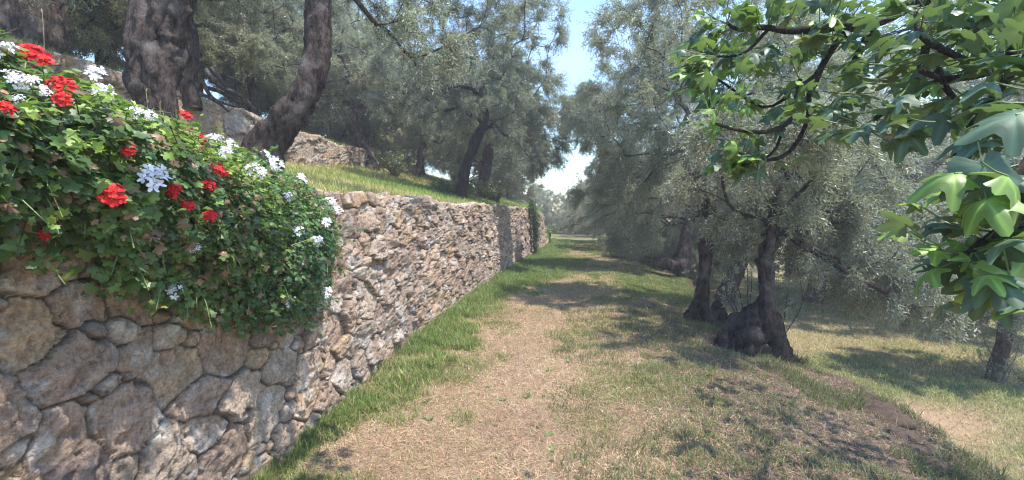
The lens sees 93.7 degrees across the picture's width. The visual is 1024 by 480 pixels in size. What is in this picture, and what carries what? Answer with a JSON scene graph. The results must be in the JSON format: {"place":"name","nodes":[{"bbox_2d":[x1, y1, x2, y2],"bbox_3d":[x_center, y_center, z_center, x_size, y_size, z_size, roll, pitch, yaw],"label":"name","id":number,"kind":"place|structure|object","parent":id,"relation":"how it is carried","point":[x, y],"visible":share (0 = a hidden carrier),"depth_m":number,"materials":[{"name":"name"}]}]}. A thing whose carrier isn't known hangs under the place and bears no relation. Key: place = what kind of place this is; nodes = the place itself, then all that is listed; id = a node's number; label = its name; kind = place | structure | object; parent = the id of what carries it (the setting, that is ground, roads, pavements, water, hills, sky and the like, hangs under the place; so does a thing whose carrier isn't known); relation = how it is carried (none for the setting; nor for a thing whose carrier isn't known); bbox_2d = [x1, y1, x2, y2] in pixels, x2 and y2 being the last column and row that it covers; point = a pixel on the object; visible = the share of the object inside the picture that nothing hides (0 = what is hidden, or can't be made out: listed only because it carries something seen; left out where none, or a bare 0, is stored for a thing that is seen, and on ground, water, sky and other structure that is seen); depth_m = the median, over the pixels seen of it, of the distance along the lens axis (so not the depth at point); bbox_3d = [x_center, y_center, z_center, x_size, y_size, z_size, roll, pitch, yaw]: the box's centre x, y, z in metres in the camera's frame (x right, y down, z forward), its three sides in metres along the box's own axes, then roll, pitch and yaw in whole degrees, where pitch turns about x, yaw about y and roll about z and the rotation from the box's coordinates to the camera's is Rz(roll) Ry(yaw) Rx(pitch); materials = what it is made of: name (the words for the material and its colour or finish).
{"place":"outdoors","nodes":[
{"label":"outdoors","id":0,"kind":"place"},
{"bbox_2d":[72,0,1017,220],"label":"sky","id":1,"kind":"structure","parent":0,"point":[575,61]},
{"bbox_2d":[245,179,1023,479],"bbox_3d":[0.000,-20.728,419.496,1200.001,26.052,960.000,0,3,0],"label":"ground","id":2,"kind":"structure","parent":0,"point":[944,421],"depth_m":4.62,"materials":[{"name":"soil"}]},
{"bbox_2d":[0,0,73,56],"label":"olive tree","id":3,"kind":"object","parent":2,"relation":"on","point":[14,14],"visible":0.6,"depth_m":6.41,"materials":[{"name":"brown plant"}]},
{"bbox_2d":[0,28,207,317],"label":"geranium plant","id":4,"kind":"object","parent":2,"relation":"on","point":[55,189],"visible":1,"depth_m":1.62,"materials":[{"name":"green plant"}]},
{"bbox_2d":[19,0,197,124],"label":"olive tree","id":5,"kind":"object","parent":2,"relation":"on","point":[155,43],"visible":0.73,"depth_m":4.87,"materials":[{"name":"brown plant"}]},
{"bbox_2d":[0,0,222,71],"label":"olive tree","id":6,"kind":"object","parent":2,"relation":"on","point":[89,32],"visible":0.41,"depth_m":8.79,"materials":[{"name":"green plant"}]},
{"bbox_2d":[68,0,243,69],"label":"olive tree","id":7,"kind":"object","parent":2,"relation":"on","point":[98,59],"visible":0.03,"depth_m":9.97,"materials":[{"name":"green plant"}]},
{"bbox_2d":[3,43,323,348],"bbox_3d":[-1.871,-0.164,2.374,1.511,1.518,1.225,0,3,0],"label":"geranium plant","id":8,"kind":"object","parent":2,"relation":"on","point":[213,282],"visible":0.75,"depth_m":2.29,"materials":[{"name":"green plant"}]},
{"bbox_2d":[0,39,378,167],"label":"stone wall","id":9,"kind":"structure","parent":2,"relation":"on","point":[237,125],"depth_m":8.65,"materials":[{"name":"grey stone"}]},
{"bbox_2d":[199,67,255,112],"bbox_3d":[-4.238,-2.240,7.187,0.766,0.699,0.268,0,3,0],"label":"brushwood","id":10,"kind":"object","parent":9,"relation":"on","point":[208,89],"visible":1,"depth_m":7.09,"materials":[{"name":"brown plant"}]},
{"bbox_2d":[81,0,338,96],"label":"olive tree","id":11,"kind":"object","parent":2,"relation":"on","point":[201,89],"visible":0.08,"depth_m":12.26,"materials":[{"name":"green plant"}]},
{"bbox_2d":[107,108,363,339],"bbox_3d":[-1.829,-0.060,3.173,1.480,1.446,1.254,0,3,0],"label":"geranium plant","id":12,"kind":"object","parent":2,"relation":"on","point":[321,259],"visible":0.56,"depth_m":3.06,"materials":[{"name":"green plant"}]},
{"bbox_2d":[176,0,303,111],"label":"olive tree","id":13,"kind":"object","parent":2,"relation":"on","point":[187,88],"visible":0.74,"depth_m":8.20,"materials":[{"name":"green plant"}]},
{"bbox_2d":[193,0,303,116],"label":"olive tree","id":14,"kind":"object","parent":2,"relation":"on","point":[230,55],"visible":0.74,"depth_m":11.16,"materials":[{"name":"green plant"}]},
{"bbox_2d":[0,160,531,479],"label":"stone wall","id":15,"kind":"structure","parent":2,"relation":"on","point":[93,387],"depth_m":2.44,"materials":[{"name":"beige stone"}]},
{"bbox_2d":[0,28,547,237],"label":"terrace grass","id":16,"kind":"structure","parent":2,"relation":"on","point":[341,179],"depth_m":10.55,"materials":[{"name":"green plant"}]},
{"bbox_2d":[207,0,369,110],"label":"olive tree","id":17,"kind":"object","parent":2,"relation":"on","point":[351,48],"visible":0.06,"depth_m":16.10,"materials":[{"name":"green plant"}]},
{"bbox_2d":[211,11,389,145],"bbox_3d":[-7.733,-6.478,17.289,5.935,6.683,6.352,1,3,11],"label":"olive tree","id":18,"kind":"object","parent":2,"relation":"on","point":[308,127],"visible":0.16,"depth_m":15.93,"materials":[{"name":"green plant"}]},
{"bbox_2d":[197,0,483,174],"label":"olive tree","id":19,"kind":"object","parent":2,"relation":"on","point":[282,124],"visible":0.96,"depth_m":4.97,"materials":[{"name":"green plant"}]},
{"bbox_2d":[268,0,436,170],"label":"olive tree","id":20,"kind":"object","parent":2,"relation":"on","point":[366,84],"visible":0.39,"depth_m":15.62,"materials":[{"name":"green plant"}]},
{"bbox_2d":[334,0,412,111],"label":"olive tree","id":21,"kind":"object","parent":2,"relation":"on","point":[355,7],"visible":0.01,"depth_m":20.84,"materials":[{"name":"green plant"}]},
{"bbox_2d":[314,49,433,167],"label":"olive tree","id":22,"kind":"object","parent":2,"relation":"on","point":[384,132],"visible":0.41,"depth_m":17.58,"materials":[{"name":"green plant"}]},
{"bbox_2d":[366,131,394,158],"bbox_3d":[-4.933,-3.265,17.334,1.255,1.332,1.169,2,4,26],"label":"shrub","id":23,"kind":"object","parent":2,"relation":"on","point":[373,140],"visible":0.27,"depth_m":17.20,"materials":[{"name":"green plant"}]},
{"bbox_2d":[366,146,418,176],"bbox_3d":[-3.701,-2.384,15.428,1.529,1.220,1.277,2,4,29],"label":"shrub","id":24,"kind":"object","parent":2,"relation":"on","point":[393,170],"visible":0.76,"depth_m":15.23,"materials":[{"name":"green plant"}]},
{"bbox_2d":[249,244,574,479],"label":"verge grass","id":25,"kind":"structure","parent":2,"relation":"on","point":[434,362],"depth_m":4.88,"materials":[{"name":"green plant"}]},
{"bbox_2d":[376,58,475,177],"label":"olive tree","id":26,"kind":"object","parent":2,"relation":"on","point":[411,167],"visible":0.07,"depth_m":22.36,"materials":[{"name":"green plant"}]},
{"bbox_2d":[364,43,492,176],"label":"olive tree","id":27,"kind":"object","parent":2,"relation":"on","point":[418,166],"visible":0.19,"depth_m":19.23,"materials":[{"name":"green plant"}]},
{"bbox_2d":[429,178,455,194],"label":"shrub","id":28,"kind":"object","parent":2,"relation":"on","point":[447,188],"visible":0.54,"depth_m":12.91,"materials":[{"name":"green plant"}]},
{"bbox_2d":[411,61,500,171],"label":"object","id":29,"kind":"object","parent":2,"relation":"on","point":[427,163],"visible":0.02,"depth_m":24.20,"materials":[{"name":"blue"}]},
{"bbox_2d":[433,176,480,194],"bbox_3d":[-1.471,-1.373,13.398,1.259,0.847,1.154,1,3,19],"label":"shrub","id":30,"kind":"object","parent":2,"relation":"on","point":[470,186],"visible":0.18,"depth_m":13.38,"materials":[{"name":"green plant"}]},
{"bbox_2d":[357,0,602,199],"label":"olive tree","id":31,"kind":"object","parent":2,"relation":"on","point":[501,74],"visible":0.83,"depth_m":12.17,"materials":[{"name":"green plant"}]},
{"bbox_2d":[425,101,546,195],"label":"olive tree","id":32,"kind":"object","parent":2,"relation":"on","point":[451,167],"visible":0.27,"depth_m":20.15,"materials":[{"name":"green plant"}]},
{"bbox_2d":[470,178,504,199],"bbox_3d":[-0.924,-1.588,16.043,1.280,0.937,1.331,3,4,44],"label":"shrub","id":33,"kind":"object","parent":2,"relation":"on","point":[480,192],"visible":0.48,"depth_m":15.85,"materials":[{"name":"green plant"}]},
{"bbox_2d":[421,24,564,192],"bbox_3d":[-0.934,-4.219,16.732,4.831,6.074,5.846,-2,4,-30],"label":"olive tree","id":34,"kind":"object","parent":2,"relation":"on","point":[489,141],"visible":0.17,"depth_m":16.35,"materials":[{"name":"green plant"}]},
{"bbox_2d":[472,182,513,202],"bbox_3d":[-0.573,-1.419,15.575,1.120,0.955,1.068,3,4,42],"label":"shrub","id":35,"kind":"object","parent":2,"relation":"on","point":[494,197],"visible":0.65,"depth_m":15.43,"materials":[{"name":"green plant"}]},
{"bbox_2d":[471,147,545,201],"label":"olive tree","id":36,"kind":"object","parent":2,"relation":"on","point":[516,189],"visible":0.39,"depth_m":23.59,"materials":[{"name":"green plant"}]},
{"bbox_2d":[474,104,554,196],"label":"olive tree","id":37,"kind":"object","parent":2,"relation":"on","point":[527,164],"depth_m":26.51,"materials":[{"name":"green plant"}]},
{"bbox_2d":[511,175,544,203],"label":"olive tree","id":38,"kind":"object","parent":2,"relation":"on","point":[534,184],"visible":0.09,"depth_m":41.56,"materials":[{"name":"green plant"}]},
{"bbox_2d":[527,196,542,253],"bbox_3d":[0.838,-0.441,17.602,0.618,2.373,1.198,0,3,0],"label":"climbing plant","id":39,"kind":"object","parent":2,"relation":"on","point":[534,214],"visible":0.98,"depth_m":17.48,"materials":[{"name":"green plant"}]},
{"bbox_2d":[530,213,545,250],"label":"stone wall","id":40,"kind":"structure","parent":2,"relation":"on","point":[542,239],"depth_m":21.61,"materials":[{"name":"beige stone"}]},
{"bbox_2d":[528,188,561,232],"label":"olive tree","id":41,"kind":"object","parent":2,"relation":"on","point":[548,217],"visible":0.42,"depth_m":37.65,"materials":[{"name":"green plant"}]},
{"bbox_2d":[537,192,553,213],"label":"olive tree","id":42,"kind":"object","parent":2,"relation":"on","point":[543,202],"visible":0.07,"depth_m":54.25,"materials":[{"name":"green plant"}]},
{"bbox_2d":[545,223,552,242],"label":"shrub","id":43,"kind":"object","parent":2,"relation":"on","point":[549,233],"visible":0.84,"depth_m":23.79,"materials":[{"name":"green plant"}]},
{"bbox_2d":[539,192,569,232],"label":"olive tree","id":44,"kind":"object","parent":2,"relation":"on","point":[554,196],"visible":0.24,"depth_m":38.97,"materials":[{"name":"green plant"}]},
{"bbox_2d":[275,303,853,474],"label":"pebbles","id":45,"kind":"object","parent":2,"relation":"on","point":[369,432],"visible":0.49,"depth_m":3.58,"materials":[{"name":"stone"}]},
{"bbox_2d":[556,185,586,217],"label":"olive tree","id":46,"kind":"object","parent":2,"relation":"on","point":[569,193],"visible":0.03,"depth_m":43.84,"materials":[{"name":"green plant"}]},
{"bbox_2d":[552,196,593,234],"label":"olive tree","id":47,"kind":"object","parent":2,"relation":"on","point":[562,221],"visible":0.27,"depth_m":36.60,"materials":[{"name":"green plant"}]},
{"bbox_2d":[558,178,593,223],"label":"olive tree","id":48,"kind":"object","parent":2,"relation":"on","point":[563,213],"visible":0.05,"depth_m":32.67,"materials":[{"name":"green plant"}]},
{"bbox_2d":[577,165,604,241],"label":"olive tree","id":49,"kind":"object","parent":2,"relation":"on","point":[583,185],"visible":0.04,"depth_m":25.79,"materials":[{"name":"green plant"}]},
{"bbox_2d":[556,158,700,241],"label":"olive tree","id":50,"kind":"object","parent":2,"relation":"on","point":[578,218],"visible":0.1,"depth_m":21.47,"materials":[{"name":"green plant"}]},
{"bbox_2d":[336,277,926,479],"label":"broadleaf weeds","id":51,"kind":"object","parent":2,"relation":"on","point":[550,432],"visible":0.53,"depth_m":3.90,"materials":[{"name":"green plant"}]},
{"bbox_2d":[558,22,758,275],"bbox_3d":[4.340,-2.643,14.131,6.178,7.415,4.030,0,3,0],"label":"olive tree","id":52,"kind":"object","parent":2,"relation":"on","point":[679,263],"visible":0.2,"depth_m":13.78,"materials":[{"name":"green plant"}]},
{"bbox_2d":[600,205,735,281],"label":"olive tree","id":53,"kind":"object","parent":2,"relation":"on","point":[695,274],"visible":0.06,"depth_m":21.01,"materials":[{"name":"green plant"}]},
{"bbox_2d":[595,133,784,278],"bbox_3d":[6.058,-0.804,17.330,6.288,6.374,4.813,-1,3,-11],"label":"olive tree","id":54,"kind":"object","parent":2,"relation":"on","point":[672,242],"visible":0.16,"depth_m":16.65,"materials":[{"name":"green plant"}]},
{"bbox_2d":[663,85,786,277],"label":"olive tree","id":55,"kind":"object","parent":2,"relation":"on","point":[702,115],"depth_m":23.83,"materials":[{"name":"green plant"}]},
{"bbox_2d":[555,0,900,324],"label":"olive tree","id":56,"kind":"object","parent":2,"relation":"on","point":[699,309],"visible":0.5,"depth_m":8.42,"materials":[{"name":"green plant"}]},
{"bbox_2d":[640,66,907,302],"bbox_3d":[8.358,-1.688,16.627,8.185,8.504,6.764,0,3,8],"label":"olive tree","id":57,"kind":"object","parent":2,"relation":"on","point":[740,276],"visible":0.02,"depth_m":16.79,"materials":[{"name":"green plant"}]},
{"bbox_2d":[539,278,1021,479],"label":"bank weeds","id":58,"kind":"object","parent":2,"relation":"on","point":[793,373],"visible":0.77,"depth_m":3.88,"materials":[{"name":"green plant"}]},
{"bbox_2d":[657,73,980,361],"bbox_3d":[3.946,-0.228,6.381,4.325,3.955,3.762,0,3,0],"label":"olive tree","id":59,"kind":"object","parent":2,"relation":"on","point":[758,323],"visible":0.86,"depth_m":6.21,"materials":[{"name":"green plant"}]},
{"bbox_2d":[818,373,836,377],"bbox_3d":[3.666,1.615,5.605,0.233,0.125,0.184,0,3,0],"label":"earth clod","id":60,"kind":"object","parent":2,"relation":"on","point":[827,374],"visible":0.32,"depth_m":5.58,"materials":[{"name":"soil"}]},
{"bbox_2d":[716,96,965,303],"bbox_3d":[11.551,-1.543,18.296,9.844,8.335,8.537,-1,3,-11],"label":"olive tree","id":61,"kind":"object","parent":2,"relation":"on","point":[814,294],"visible":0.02,"depth_m":17.39,"materials":[{"name":"green plant"}]},
{"bbox_2d":[660,0,1023,330],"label":"fig tree","id":62,"kind":"object","parent":2,"relation":"on","point":[991,184],"visible":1,"depth_m":1.45,"materials":[{"name":"green plant"}]},
{"bbox_2d":[785,106,919,297],"bbox_3d":[15.333,-1.428,19.219,7.207,8.115,7.713,3,4,42],"label":"olive tree","id":63,"kind":"object","parent":2,"relation":"on","point":[831,282],"visible":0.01,"depth_m":18.09,"materials":[{"name":"green plant"}]},
{"bbox_2d":[686,273,1023,479],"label":"terrace grass","id":64,"kind":"structure","parent":2,"relation":"on","point":[1003,394],"depth_m":10.24,"materials":[{"name":"green plant"}]},
{"bbox_2d":[856,392,881,400],"bbox_3d":[3.629,1.637,4.897,0.304,0.143,0.218,0,3,0],"label":"earth clod","id":65,"kind":"object","parent":2,"relation":"on","point":[869,395],"visible":0.24,"depth_m":4.88,"materials":[{"name":"soil"}]},
{"bbox_2d":[855,398,900,412],"bbox_3d":[3.522,1.644,4.654,0.436,0.185,0.299,0,3,0],"label":"earth clod","id":66,"kind":"object","parent":2,"relation":"on","point":[887,405],"visible":0.48,"depth_m":4.59,"materials":[{"name":"soil"}]},
{"bbox_2d":[865,408,897,415],"bbox_3d":[3.494,1.660,4.495,0.380,0.153,0.257,0,3,0],"label":"earth clod","id":67,"kind":"object","parent":2,"relation":"on","point":[879,410],"visible":0.34,"depth_m":4.49,"materials":[{"name":"soil"}]},
{"bbox_2d":[746,0,1023,306],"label":"olive tree","id":68,"kind":"object","parent":2,"relation":"on","point":[956,86],"visible":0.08,"depth_m":12.77,"materials":[{"name":"green plant"}]},
{"bbox_2d":[874,413,916,429],"bbox_3d":[3.459,1.668,4.344,0.406,0.186,0.267,0,3,0],"label":"earth clod","id":69,"kind":"object","parent":2,"relation":"on","point":[903,421],"visible":0.48,"depth_m":4.29,"materials":[{"name":"soil"}]},
{"bbox_2d":[883,426,924,443],"bbox_3d":[3.334,1.690,4.098,0.335,0.156,0.255,1,3,18],"label":"earth clod","id":70,"kind":"object","parent":2,"relation":"on","point":[910,435],"visible":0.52,"depth_m":4.05,"materials":[{"name":"soil"}]},
{"bbox_2d":[898,442,937,457],"bbox_3d":[3.236,1.702,3.852,0.306,0.141,0.230,0,3,0],"label":"earth clod","id":71,"kind":"object","parent":2,"relation":"on","point":[925,448],"visible":0.43,"depth_m":3.80,"materials":[{"name":"soil"}]},
{"bbox_2d":[831,76,1023,259],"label":"olive tree","id":72,"kind":"object","parent":2,"relation":"on","point":[955,109],"visible":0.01,"depth_m":13.81,"materials":[{"name":"green plant"}]},
{"bbox_2d":[914,455,952,473],"bbox_3d":[3.115,1.708,3.579,0.247,0.145,0.253,-2,4,-36],"label":"earth clod","id":73,"kind":"object","parent":2,"relation":"on","point":[934,462],"visible":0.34,"depth_m":3.54,"materials":[{"name":"soil"}]},
{"bbox_2d":[861,137,1023,388],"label":"olive tree","id":74,"kind":"object","parent":2,"relation":"on","point":[996,369],"visible":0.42,"depth_m":9.30,"materials":[{"name":"green plant"}]},
{"bbox_2d":[910,94,1023,260],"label":"olive tree","id":75,"kind":"object","parent":2,"relation":"on","point":[1015,98],"depth_m":14.40,"materials":[{"name":"green plant"}]}
]}

